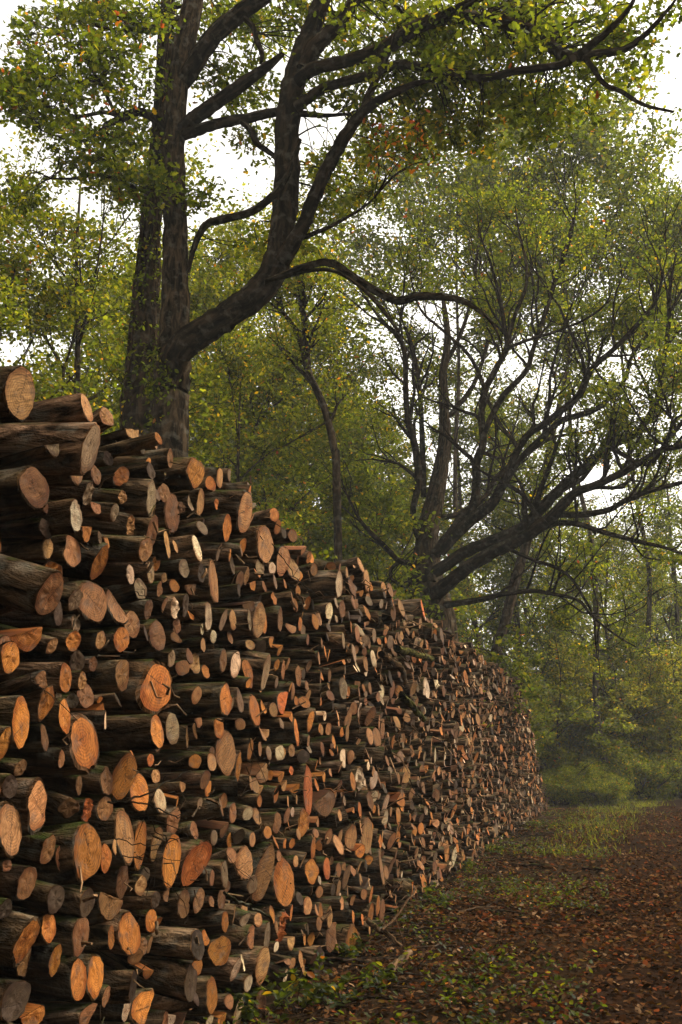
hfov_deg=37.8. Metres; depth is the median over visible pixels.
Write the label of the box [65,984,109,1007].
log
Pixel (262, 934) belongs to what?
log
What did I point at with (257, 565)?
log
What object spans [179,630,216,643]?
log
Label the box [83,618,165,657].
log
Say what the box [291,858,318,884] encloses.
log
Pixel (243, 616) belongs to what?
log
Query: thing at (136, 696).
log
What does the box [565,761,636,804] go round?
understorey shrub
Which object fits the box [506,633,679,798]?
understorey shrub
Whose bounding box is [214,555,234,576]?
log
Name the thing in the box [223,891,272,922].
dead branch
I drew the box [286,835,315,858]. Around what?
log
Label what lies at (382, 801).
log
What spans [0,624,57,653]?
log
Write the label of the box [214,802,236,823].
log
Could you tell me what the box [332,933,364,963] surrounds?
bramble plant
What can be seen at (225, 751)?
log
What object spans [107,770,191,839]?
dead branch
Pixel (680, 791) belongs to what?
understorey shrub
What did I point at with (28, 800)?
log
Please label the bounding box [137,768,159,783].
log
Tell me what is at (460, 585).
woodland tree
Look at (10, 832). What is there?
log
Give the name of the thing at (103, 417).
log
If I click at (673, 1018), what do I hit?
path
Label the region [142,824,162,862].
log
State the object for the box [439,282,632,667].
leaning tree
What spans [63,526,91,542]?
log
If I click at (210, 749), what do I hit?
log
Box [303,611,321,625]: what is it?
log
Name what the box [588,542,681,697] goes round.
woodland tree
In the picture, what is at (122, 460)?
log
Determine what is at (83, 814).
log
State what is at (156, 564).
log
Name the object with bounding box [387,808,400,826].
log
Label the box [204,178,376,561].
crooked tree
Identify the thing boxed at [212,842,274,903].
log
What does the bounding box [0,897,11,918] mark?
log
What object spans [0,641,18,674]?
log
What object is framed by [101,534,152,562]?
log
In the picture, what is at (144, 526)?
log
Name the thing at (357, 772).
log
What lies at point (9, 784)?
log
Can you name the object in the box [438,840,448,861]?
log
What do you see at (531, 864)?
fallen branch
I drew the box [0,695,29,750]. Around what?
log
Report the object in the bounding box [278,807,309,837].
log
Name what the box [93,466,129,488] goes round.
log
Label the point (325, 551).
understorey shrub
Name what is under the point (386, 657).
bent branch
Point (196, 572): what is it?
log
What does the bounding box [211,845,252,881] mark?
log
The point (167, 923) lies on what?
log
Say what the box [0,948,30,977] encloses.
log
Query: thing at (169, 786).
log
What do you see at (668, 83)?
sky
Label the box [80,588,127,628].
log
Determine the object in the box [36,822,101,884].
log
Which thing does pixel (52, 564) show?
log
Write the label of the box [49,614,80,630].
log
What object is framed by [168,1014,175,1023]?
log
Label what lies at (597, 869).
fallen branch
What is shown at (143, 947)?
log
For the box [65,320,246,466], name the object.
woodland tree
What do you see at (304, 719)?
log
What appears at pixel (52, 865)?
log
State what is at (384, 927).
pale stick
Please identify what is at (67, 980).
log
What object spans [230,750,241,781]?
log
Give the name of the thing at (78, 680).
log
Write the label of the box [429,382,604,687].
woodland tree
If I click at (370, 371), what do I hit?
woodland tree
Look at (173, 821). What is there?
log
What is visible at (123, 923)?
log
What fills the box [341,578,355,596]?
log
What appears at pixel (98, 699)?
log
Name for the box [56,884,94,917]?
log
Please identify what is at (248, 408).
woodland tree
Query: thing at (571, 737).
understorey shrub
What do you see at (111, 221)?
woodland tree
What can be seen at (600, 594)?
woodland tree
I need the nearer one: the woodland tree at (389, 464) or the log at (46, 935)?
the log at (46, 935)
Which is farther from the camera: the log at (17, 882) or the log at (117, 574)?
the log at (117, 574)
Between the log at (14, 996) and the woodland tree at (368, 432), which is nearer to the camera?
the log at (14, 996)
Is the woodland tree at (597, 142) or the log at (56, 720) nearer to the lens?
the log at (56, 720)
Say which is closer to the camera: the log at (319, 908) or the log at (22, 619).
the log at (22, 619)
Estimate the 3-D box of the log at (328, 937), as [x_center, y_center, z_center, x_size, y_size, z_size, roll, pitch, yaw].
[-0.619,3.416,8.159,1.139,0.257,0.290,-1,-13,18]
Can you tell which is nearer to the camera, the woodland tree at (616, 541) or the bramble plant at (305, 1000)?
the bramble plant at (305, 1000)
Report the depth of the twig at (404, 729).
10.44 m
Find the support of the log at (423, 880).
on the ground at (564, 972)
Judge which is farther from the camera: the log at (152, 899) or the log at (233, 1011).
the log at (233, 1011)
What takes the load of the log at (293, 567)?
on the stacked firewood
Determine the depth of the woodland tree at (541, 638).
51.72 m
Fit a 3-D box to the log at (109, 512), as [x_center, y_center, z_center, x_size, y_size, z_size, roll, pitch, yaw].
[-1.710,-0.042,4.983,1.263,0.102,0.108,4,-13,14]
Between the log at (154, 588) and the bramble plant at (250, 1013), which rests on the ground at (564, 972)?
the bramble plant at (250, 1013)
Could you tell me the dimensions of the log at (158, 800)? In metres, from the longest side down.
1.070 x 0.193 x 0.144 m
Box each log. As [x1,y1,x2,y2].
[0,365,34,422]
[0,422,99,475]
[0,444,58,469]
[0,465,49,516]
[0,504,47,522]
[0,518,51,541]
[0,539,52,560]
[0,554,63,615]
[0,601,62,627]
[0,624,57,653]
[0,627,42,652]
[0,635,10,643]
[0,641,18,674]
[0,662,71,692]
[0,670,47,695]
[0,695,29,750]
[0,725,10,759]
[0,757,26,775]
[0,773,17,798]
[0,777,46,835]
[0,801,21,858]
[0,845,59,872]
[0,859,11,871]
[0,864,36,900]
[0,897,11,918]
[0,910,40,967]
[0,942,61,977]
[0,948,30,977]
[0,955,86,1001]
[0,978,30,1022]
[4,723,48,757]
[7,747,64,768]
[11,880,64,913]
[13,832,55,864]
[13,1002,44,1023]
[15,713,98,777]
[15,892,122,925]
[16,393,92,422]
[19,650,84,670]
[22,686,54,721]
[22,912,89,956]
[24,656,97,671]
[27,498,81,535]
[28,560,62,574]
[28,954,103,1000]
[28,970,136,1003]
[29,698,70,734]
[32,913,55,945]
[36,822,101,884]
[40,1002,97,1023]
[41,775,81,795]
[42,627,80,651]
[43,475,82,487]
[45,789,79,818]
[45,797,93,823]
[47,535,80,568]
[49,480,94,505]
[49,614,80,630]
[54,692,61,697]
[55,808,134,865]
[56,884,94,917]
[60,586,82,611]
[60,793,112,821]
[61,692,78,708]
[62,542,107,579]
[62,580,106,624]
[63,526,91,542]
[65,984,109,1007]
[68,563,133,584]
[68,684,93,708]
[69,670,86,690]
[69,702,103,709]
[75,866,128,899]
[76,630,105,650]
[79,626,129,652]
[80,501,100,518]
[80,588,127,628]
[80,765,112,795]
[81,512,134,535]
[81,950,196,1002]
[82,465,100,485]
[82,501,118,521]
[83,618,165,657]
[83,925,114,949]
[84,926,204,960]
[85,660,128,693]
[87,530,101,543]
[89,1020,129,1023]
[90,1003,130,1022]
[91,488,126,504]
[91,515,157,544]
[92,407,113,432]
[92,909,140,955]
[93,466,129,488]
[93,695,102,703]
[94,451,113,466]
[94,659,171,715]
[95,843,111,874]
[96,713,163,751]
[96,751,136,800]
[97,457,150,467]
[97,461,155,478]
[98,432,161,457]
[99,428,138,446]
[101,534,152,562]
[102,536,109,548]
[104,578,146,605]
[105,648,174,667]
[107,478,155,517]
[107,561,153,583]
[111,772,148,813]
[117,434,144,456]
[118,448,172,469]
[120,599,152,619]
[120,610,139,638]
[121,891,160,909]
[124,874,146,896]
[125,988,153,1023]
[127,820,146,871]
[128,788,165,817]
[129,909,156,932]
[130,805,179,832]
[133,749,159,752]
[134,753,153,768]
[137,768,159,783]
[139,936,147,955]
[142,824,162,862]
[142,832,180,890]
[145,581,162,596]
[145,1009,168,1023]
[147,781,185,793]
[148,556,159,571]
[149,596,179,619]
[151,528,169,559]
[153,457,203,490]
[153,573,166,582]
[154,482,169,503]
[154,492,179,534]
[154,559,188,579]
[154,888,189,919]
[156,618,180,633]
[158,711,178,744]
[159,920,185,927]
[160,534,201,563]
[160,725,188,748]
[161,594,188,617]
[164,682,231,718]
[164,746,214,755]
[167,584,195,596]
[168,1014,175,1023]
[170,887,204,914]
[171,730,235,775]
[172,652,199,680]
[172,659,252,689]
[172,838,211,887]
[173,911,228,933]
[174,488,204,520]
[175,821,197,838]
[176,563,204,585]
[177,622,203,635]
[178,502,185,513]
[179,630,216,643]
[186,602,211,631]
[186,976,217,1015]
[187,859,227,889]
[188,558,218,603]
[196,718,223,738]
[197,490,251,534]
[197,514,231,542]
[198,648,226,673]
[198,956,240,981]
[201,895,213,908]
[201,935,230,967]
[203,498,218,510]
[204,890,224,908]
[207,924,254,949]
[208,650,240,678]
[210,608,227,630]
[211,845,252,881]
[211,1011,225,1023]
[212,601,265,639]
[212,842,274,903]
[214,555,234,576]
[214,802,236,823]
[214,991,243,1023]
[215,608,235,631]
[218,601,282,631]
[224,694,259,729]
[227,608,251,631]
[228,525,273,563]
[229,687,243,713]
[229,901,289,941]
[229,946,269,986]
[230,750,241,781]
[233,559,263,576]
[235,566,249,585]
[237,811,281,834]
[239,651,270,690]
[240,762,267,783]
[241,691,287,715]
[244,986,265,1011]
[247,910,261,927]
[254,920,270,946]
[255,855,293,907]
[261,613,266,634]
[261,717,298,747]
[261,744,294,756]
[267,763,311,815]
[268,766,293,775]
[269,546,289,577]
[269,659,284,679]
[277,936,294,951]
[278,664,301,686]
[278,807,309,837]
[279,557,299,581]
[284,632,344,648]
[286,569,342,598]
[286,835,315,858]
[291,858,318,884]
[292,710,314,733]
[292,896,311,914]
[292,902,322,917]
[299,945,323,973]
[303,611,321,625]
[305,602,332,620]
[310,789,335,817]
[312,923,335,952]
[316,856,329,880]
[318,725,348,742]
[320,677,346,699]
[321,904,332,928]
[324,924,357,960]
[332,910,354,923]
[333,599,344,617]
[334,557,363,575]
[336,913,363,925]
[337,864,350,890]
[339,707,351,726]
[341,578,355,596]
[349,902,373,919]
[350,765,364,791]
[352,568,369,593]
[356,816,372,854]
[358,848,384,886]
[360,682,371,694]
[364,770,377,789]
[365,649,376,667]
[365,885,372,903]
[369,580,386,592]
[371,895,379,916]
[372,809,387,825]
[372,898,384,921]
[373,824,386,829]
[374,793,389,810]
[379,719,384,739]
[385,583,392,597]
[385,949,412,974]
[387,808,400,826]
[389,732,404,742]
[391,808,398,824]
[401,598,424,619]
[411,730,417,739]
[412,874,426,891]
[416,677,429,700]
[422,736,431,756]
[426,747,435,763]
[429,668,439,689]
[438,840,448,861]
[441,860,450,870]
[449,846,456,867]
[458,670,467,686]
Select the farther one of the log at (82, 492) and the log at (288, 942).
the log at (288, 942)
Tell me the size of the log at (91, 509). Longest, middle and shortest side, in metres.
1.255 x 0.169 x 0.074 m
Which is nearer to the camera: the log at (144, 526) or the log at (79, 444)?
the log at (79, 444)
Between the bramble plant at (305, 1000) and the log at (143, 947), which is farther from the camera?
the bramble plant at (305, 1000)
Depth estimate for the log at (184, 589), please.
5.89 m
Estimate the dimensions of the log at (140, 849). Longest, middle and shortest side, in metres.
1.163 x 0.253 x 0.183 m
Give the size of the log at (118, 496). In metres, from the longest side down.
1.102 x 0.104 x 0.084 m
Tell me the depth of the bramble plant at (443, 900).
10.57 m
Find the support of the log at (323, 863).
on the stacked firewood
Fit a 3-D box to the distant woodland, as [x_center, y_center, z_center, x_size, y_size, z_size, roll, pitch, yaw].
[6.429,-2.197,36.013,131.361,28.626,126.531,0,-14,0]
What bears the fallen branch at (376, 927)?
on the ground cover at (513, 987)
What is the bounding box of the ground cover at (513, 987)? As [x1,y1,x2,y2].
[202,803,650,1023]
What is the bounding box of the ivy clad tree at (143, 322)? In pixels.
[101,0,223,435]
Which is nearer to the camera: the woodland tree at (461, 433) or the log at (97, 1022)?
the log at (97, 1022)
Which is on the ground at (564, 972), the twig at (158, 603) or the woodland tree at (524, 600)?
the woodland tree at (524, 600)
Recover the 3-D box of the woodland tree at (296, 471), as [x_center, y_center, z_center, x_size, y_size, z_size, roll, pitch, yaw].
[-1.516,1.265,27.934,5.916,14.215,7.941,-4,-14,17]
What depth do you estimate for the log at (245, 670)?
6.58 m
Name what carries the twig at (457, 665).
on the stacked firewood
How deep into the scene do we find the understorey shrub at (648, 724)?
39.26 m
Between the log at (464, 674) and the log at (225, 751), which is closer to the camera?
the log at (225, 751)
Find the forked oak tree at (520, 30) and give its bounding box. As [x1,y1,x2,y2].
[0,0,681,457]
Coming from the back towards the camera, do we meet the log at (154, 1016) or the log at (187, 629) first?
the log at (187, 629)
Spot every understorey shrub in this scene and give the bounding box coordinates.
[265,504,493,727]
[316,532,386,576]
[317,471,551,714]
[503,644,640,750]
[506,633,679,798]
[511,662,639,775]
[525,642,681,774]
[526,700,609,775]
[541,757,606,804]
[541,758,575,797]
[550,639,681,797]
[555,620,681,794]
[557,644,681,790]
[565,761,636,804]
[575,733,681,801]
[665,786,681,796]
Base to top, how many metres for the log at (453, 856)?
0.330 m
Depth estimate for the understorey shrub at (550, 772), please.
36.28 m
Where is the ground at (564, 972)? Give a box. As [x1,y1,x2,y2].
[243,789,676,1023]
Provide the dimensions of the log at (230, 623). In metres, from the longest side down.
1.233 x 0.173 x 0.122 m
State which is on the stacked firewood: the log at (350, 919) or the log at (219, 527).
the log at (219, 527)
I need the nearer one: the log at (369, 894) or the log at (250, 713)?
the log at (250, 713)
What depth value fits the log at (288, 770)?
7.26 m
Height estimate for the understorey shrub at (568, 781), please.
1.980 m
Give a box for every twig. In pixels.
[24,671,77,720]
[101,826,253,880]
[116,849,179,887]
[129,801,190,828]
[132,589,179,635]
[146,814,196,848]
[166,787,210,806]
[272,543,321,598]
[371,718,443,749]
[409,778,459,813]
[448,651,465,683]
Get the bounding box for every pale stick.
[359,938,389,957]
[381,885,417,946]
[417,944,440,959]
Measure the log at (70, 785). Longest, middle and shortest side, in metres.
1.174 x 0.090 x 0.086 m
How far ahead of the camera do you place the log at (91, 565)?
4.68 m
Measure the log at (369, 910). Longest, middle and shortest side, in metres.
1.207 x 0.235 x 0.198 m
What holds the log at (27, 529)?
on the stacked firewood
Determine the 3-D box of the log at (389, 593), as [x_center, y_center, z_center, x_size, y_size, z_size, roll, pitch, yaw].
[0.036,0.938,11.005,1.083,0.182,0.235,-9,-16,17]
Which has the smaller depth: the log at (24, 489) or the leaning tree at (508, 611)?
the log at (24, 489)
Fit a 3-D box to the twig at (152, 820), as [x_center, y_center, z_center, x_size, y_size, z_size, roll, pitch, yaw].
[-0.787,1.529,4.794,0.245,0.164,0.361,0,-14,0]
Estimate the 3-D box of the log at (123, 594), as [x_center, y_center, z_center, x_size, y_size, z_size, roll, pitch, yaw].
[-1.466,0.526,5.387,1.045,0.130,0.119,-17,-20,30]
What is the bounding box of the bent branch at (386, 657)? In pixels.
[378,651,407,684]
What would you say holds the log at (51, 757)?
on the stacked firewood
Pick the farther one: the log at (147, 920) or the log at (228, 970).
the log at (228, 970)
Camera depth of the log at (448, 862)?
13.29 m
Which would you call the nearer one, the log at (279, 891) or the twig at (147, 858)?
the twig at (147, 858)
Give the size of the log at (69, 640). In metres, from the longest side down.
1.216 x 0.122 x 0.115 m
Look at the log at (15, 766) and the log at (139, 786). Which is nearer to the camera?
the log at (15, 766)
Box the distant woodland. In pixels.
[301,441,681,773]
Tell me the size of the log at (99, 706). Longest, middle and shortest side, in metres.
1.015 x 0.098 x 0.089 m
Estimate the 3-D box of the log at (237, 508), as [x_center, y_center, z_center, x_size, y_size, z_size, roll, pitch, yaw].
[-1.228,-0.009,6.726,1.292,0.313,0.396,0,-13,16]
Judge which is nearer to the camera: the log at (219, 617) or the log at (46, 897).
the log at (46, 897)
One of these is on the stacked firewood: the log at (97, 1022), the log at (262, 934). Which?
the log at (97, 1022)
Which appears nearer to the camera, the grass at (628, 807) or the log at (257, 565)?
the log at (257, 565)
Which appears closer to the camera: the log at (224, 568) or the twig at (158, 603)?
the twig at (158, 603)
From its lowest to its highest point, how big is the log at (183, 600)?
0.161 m
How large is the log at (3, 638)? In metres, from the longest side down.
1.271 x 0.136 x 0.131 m
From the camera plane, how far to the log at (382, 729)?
10.18 m
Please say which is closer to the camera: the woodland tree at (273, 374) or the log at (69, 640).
the log at (69, 640)
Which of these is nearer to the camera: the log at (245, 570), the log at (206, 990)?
the log at (206, 990)
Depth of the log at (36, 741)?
4.17 m
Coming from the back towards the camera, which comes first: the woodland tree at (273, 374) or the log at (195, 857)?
the woodland tree at (273, 374)
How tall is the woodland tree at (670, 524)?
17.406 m
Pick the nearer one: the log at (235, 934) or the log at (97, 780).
the log at (97, 780)
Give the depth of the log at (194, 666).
5.82 m
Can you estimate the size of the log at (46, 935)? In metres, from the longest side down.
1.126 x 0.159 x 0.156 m
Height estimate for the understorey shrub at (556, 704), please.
6.002 m
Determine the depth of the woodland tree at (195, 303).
27.06 m
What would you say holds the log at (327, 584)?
on the stacked firewood
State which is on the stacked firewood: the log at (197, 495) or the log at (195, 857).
the log at (197, 495)
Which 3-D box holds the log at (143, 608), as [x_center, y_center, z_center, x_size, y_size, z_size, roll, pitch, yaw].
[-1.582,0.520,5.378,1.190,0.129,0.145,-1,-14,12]
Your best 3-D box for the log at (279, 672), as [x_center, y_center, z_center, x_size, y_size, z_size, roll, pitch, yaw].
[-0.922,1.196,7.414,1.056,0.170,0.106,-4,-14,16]
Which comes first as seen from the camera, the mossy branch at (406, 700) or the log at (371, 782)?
the log at (371, 782)
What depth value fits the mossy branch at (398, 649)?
11.08 m
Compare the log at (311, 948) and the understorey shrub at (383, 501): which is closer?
the log at (311, 948)
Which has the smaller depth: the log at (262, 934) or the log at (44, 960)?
the log at (44, 960)
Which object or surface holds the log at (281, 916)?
on the stacked firewood
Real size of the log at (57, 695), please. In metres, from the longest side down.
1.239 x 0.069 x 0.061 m
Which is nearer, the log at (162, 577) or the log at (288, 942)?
the log at (162, 577)
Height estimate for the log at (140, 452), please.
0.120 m
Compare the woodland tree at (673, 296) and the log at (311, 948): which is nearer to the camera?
the log at (311, 948)
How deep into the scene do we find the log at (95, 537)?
4.70 m
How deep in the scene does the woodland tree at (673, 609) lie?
47.79 m
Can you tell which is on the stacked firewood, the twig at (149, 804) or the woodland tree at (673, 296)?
the twig at (149, 804)
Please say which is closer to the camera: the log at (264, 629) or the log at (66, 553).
the log at (66, 553)
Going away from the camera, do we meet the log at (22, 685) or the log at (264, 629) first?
the log at (22, 685)
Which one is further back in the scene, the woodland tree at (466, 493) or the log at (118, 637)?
the woodland tree at (466, 493)
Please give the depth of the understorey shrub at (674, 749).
38.11 m
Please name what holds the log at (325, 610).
on the stacked firewood
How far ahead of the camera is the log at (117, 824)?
4.75 m
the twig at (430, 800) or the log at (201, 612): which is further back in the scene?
the twig at (430, 800)
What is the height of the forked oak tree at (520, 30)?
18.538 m
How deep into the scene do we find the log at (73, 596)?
4.47 m
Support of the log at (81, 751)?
on the stacked firewood
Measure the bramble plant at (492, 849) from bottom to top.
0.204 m
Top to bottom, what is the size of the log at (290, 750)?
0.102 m
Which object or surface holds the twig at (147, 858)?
on the stacked firewood
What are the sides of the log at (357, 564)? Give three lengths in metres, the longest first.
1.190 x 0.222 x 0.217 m
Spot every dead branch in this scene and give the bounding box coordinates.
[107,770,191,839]
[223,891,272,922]
[426,698,486,709]
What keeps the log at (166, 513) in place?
on the stacked firewood
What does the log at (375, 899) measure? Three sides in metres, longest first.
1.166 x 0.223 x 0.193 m
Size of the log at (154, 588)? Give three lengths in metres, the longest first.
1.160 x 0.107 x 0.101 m
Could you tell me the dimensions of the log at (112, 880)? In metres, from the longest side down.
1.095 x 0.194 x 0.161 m
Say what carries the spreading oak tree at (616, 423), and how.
on the ground at (564, 972)
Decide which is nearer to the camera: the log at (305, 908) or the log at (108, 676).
the log at (108, 676)
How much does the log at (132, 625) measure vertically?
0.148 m
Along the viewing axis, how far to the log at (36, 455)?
4.09 m
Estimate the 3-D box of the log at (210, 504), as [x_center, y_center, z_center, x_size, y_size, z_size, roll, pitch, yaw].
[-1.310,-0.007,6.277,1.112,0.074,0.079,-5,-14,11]
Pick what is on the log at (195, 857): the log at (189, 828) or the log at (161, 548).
the log at (189, 828)
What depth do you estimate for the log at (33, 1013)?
4.07 m
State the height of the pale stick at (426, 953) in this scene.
0.113 m
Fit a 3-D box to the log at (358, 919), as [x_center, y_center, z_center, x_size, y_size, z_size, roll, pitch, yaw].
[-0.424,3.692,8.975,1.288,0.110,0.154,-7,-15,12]
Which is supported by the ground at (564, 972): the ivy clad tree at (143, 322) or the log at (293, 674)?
the ivy clad tree at (143, 322)
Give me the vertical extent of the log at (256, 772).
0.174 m
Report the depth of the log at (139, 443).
4.92 m
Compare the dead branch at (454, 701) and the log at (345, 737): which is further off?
the dead branch at (454, 701)
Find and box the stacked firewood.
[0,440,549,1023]
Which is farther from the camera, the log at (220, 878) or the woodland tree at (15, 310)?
the woodland tree at (15, 310)
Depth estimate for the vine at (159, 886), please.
4.82 m
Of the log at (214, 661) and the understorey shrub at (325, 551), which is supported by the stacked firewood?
the log at (214, 661)
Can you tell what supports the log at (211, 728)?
on the log at (225, 751)
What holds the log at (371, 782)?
on the stacked firewood
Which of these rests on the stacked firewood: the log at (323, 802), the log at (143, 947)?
the log at (323, 802)
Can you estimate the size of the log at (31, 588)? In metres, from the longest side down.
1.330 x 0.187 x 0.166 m
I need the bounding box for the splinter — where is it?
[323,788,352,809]
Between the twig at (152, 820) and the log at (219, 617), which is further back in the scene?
the log at (219, 617)
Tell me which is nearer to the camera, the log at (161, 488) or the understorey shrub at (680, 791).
the log at (161, 488)
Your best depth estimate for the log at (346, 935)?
8.40 m
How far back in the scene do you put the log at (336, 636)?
8.67 m
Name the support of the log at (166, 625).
on the stacked firewood
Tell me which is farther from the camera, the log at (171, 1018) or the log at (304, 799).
the log at (304, 799)
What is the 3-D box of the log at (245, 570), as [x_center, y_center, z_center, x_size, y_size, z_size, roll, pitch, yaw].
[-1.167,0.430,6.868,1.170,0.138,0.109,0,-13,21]
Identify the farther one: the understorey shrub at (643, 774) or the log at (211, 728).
the understorey shrub at (643, 774)
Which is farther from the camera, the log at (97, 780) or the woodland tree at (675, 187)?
the woodland tree at (675, 187)
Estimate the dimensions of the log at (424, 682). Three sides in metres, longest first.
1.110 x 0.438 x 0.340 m
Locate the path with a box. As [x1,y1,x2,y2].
[581,797,681,1023]
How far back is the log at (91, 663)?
4.62 m
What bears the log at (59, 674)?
on the log at (56, 720)
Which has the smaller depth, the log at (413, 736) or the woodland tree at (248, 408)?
the log at (413, 736)
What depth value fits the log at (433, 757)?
12.80 m
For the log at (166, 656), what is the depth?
5.45 m
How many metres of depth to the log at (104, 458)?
4.86 m
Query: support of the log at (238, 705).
on the stacked firewood
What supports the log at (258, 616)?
on the stacked firewood
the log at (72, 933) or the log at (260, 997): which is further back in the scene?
the log at (260, 997)
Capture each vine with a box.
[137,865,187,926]
[237,736,269,797]
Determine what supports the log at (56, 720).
on the stacked firewood
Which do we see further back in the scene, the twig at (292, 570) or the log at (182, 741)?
the twig at (292, 570)
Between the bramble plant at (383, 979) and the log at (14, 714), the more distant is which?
the bramble plant at (383, 979)
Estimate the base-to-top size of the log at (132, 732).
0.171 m
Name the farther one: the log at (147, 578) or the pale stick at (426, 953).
the pale stick at (426, 953)
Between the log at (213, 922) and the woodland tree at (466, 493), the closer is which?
the log at (213, 922)
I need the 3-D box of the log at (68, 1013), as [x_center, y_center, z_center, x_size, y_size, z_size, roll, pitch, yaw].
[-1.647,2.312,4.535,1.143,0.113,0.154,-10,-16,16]
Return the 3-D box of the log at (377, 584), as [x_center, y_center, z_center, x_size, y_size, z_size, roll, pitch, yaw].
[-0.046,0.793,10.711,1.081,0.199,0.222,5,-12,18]
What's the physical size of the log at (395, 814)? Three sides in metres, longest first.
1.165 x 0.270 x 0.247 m
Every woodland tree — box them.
[0,104,247,445]
[0,191,208,425]
[0,194,120,435]
[56,250,295,500]
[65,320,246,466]
[85,217,318,502]
[113,168,386,580]
[189,298,362,550]
[190,201,451,552]
[197,319,398,596]
[261,57,627,650]
[280,352,459,587]
[290,333,442,577]
[300,397,421,596]
[319,415,498,640]
[380,457,502,660]
[382,324,578,670]
[407,55,681,777]
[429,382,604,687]
[449,127,681,795]
[465,498,593,695]
[508,550,600,701]
[522,490,681,709]
[535,530,666,685]
[568,175,681,418]
[586,426,681,691]
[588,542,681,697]
[653,515,681,657]
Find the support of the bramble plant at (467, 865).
on the ground at (564, 972)
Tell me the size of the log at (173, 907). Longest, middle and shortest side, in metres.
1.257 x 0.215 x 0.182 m
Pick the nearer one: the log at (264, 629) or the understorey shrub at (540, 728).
the log at (264, 629)
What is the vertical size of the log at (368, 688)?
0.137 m
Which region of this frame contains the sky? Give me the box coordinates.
[0,0,681,677]
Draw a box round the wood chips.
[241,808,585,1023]
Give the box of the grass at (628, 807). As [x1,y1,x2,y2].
[534,792,681,856]
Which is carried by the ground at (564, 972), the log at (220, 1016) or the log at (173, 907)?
the log at (220, 1016)
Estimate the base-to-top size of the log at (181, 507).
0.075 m
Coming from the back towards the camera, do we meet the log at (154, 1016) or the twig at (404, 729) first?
the twig at (404, 729)
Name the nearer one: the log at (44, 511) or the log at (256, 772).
the log at (44, 511)
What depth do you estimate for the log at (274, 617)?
7.21 m
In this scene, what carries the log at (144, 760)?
on the stacked firewood
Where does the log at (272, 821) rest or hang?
on the stacked firewood
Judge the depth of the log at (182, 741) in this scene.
5.64 m
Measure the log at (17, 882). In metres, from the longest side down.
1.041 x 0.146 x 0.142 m
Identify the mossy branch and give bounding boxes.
[393,644,434,661]
[398,691,425,721]
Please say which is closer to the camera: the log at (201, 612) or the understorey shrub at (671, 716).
the log at (201, 612)
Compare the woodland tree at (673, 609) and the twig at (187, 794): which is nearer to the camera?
the twig at (187, 794)
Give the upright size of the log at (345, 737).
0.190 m
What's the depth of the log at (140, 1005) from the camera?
4.84 m
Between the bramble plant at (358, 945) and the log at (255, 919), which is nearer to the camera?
the log at (255, 919)
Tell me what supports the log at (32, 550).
on the stacked firewood
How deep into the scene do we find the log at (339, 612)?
8.85 m
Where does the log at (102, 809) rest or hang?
on the stacked firewood
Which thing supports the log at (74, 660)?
on the log at (108, 676)
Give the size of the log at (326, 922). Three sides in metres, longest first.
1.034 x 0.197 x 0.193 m
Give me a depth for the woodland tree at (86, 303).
20.17 m
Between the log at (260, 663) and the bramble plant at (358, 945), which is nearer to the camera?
the log at (260, 663)
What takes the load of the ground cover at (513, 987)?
on the ground at (564, 972)
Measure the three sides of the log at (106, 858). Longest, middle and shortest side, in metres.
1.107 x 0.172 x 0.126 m
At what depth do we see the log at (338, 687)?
8.75 m
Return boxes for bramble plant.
[217,974,297,1023]
[259,968,336,1015]
[297,949,332,980]
[297,969,371,1011]
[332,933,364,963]
[353,961,405,991]
[416,881,434,897]
[423,892,455,908]
[453,861,477,872]
[484,844,505,854]
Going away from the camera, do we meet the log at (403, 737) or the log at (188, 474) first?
the log at (188, 474)
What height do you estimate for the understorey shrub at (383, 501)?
8.766 m
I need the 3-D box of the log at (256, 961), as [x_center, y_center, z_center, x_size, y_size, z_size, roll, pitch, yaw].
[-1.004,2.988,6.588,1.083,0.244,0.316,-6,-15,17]
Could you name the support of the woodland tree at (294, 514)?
on the ground at (564, 972)
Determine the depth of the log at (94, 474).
4.72 m
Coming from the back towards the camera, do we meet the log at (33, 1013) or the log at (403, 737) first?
the log at (403, 737)
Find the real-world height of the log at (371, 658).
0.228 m
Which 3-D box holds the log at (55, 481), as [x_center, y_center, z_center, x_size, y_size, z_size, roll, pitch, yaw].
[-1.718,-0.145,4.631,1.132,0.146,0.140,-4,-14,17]
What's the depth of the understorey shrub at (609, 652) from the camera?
39.52 m
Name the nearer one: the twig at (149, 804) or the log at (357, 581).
the twig at (149, 804)
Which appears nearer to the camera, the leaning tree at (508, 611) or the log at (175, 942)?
the log at (175, 942)
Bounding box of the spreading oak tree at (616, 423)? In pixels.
[295,83,681,692]
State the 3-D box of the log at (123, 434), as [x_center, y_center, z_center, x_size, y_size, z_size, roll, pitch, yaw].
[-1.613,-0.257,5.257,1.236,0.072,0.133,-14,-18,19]
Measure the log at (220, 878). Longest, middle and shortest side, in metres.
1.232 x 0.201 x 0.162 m
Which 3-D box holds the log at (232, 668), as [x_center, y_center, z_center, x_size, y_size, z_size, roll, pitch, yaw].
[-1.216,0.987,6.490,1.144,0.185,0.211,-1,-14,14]
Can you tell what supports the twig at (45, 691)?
on the stacked firewood
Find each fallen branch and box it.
[366,918,402,947]
[509,859,556,868]
[581,865,605,872]
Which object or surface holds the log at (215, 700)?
on the stacked firewood
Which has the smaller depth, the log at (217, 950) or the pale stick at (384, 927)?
the log at (217, 950)
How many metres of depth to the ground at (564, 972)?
8.12 m

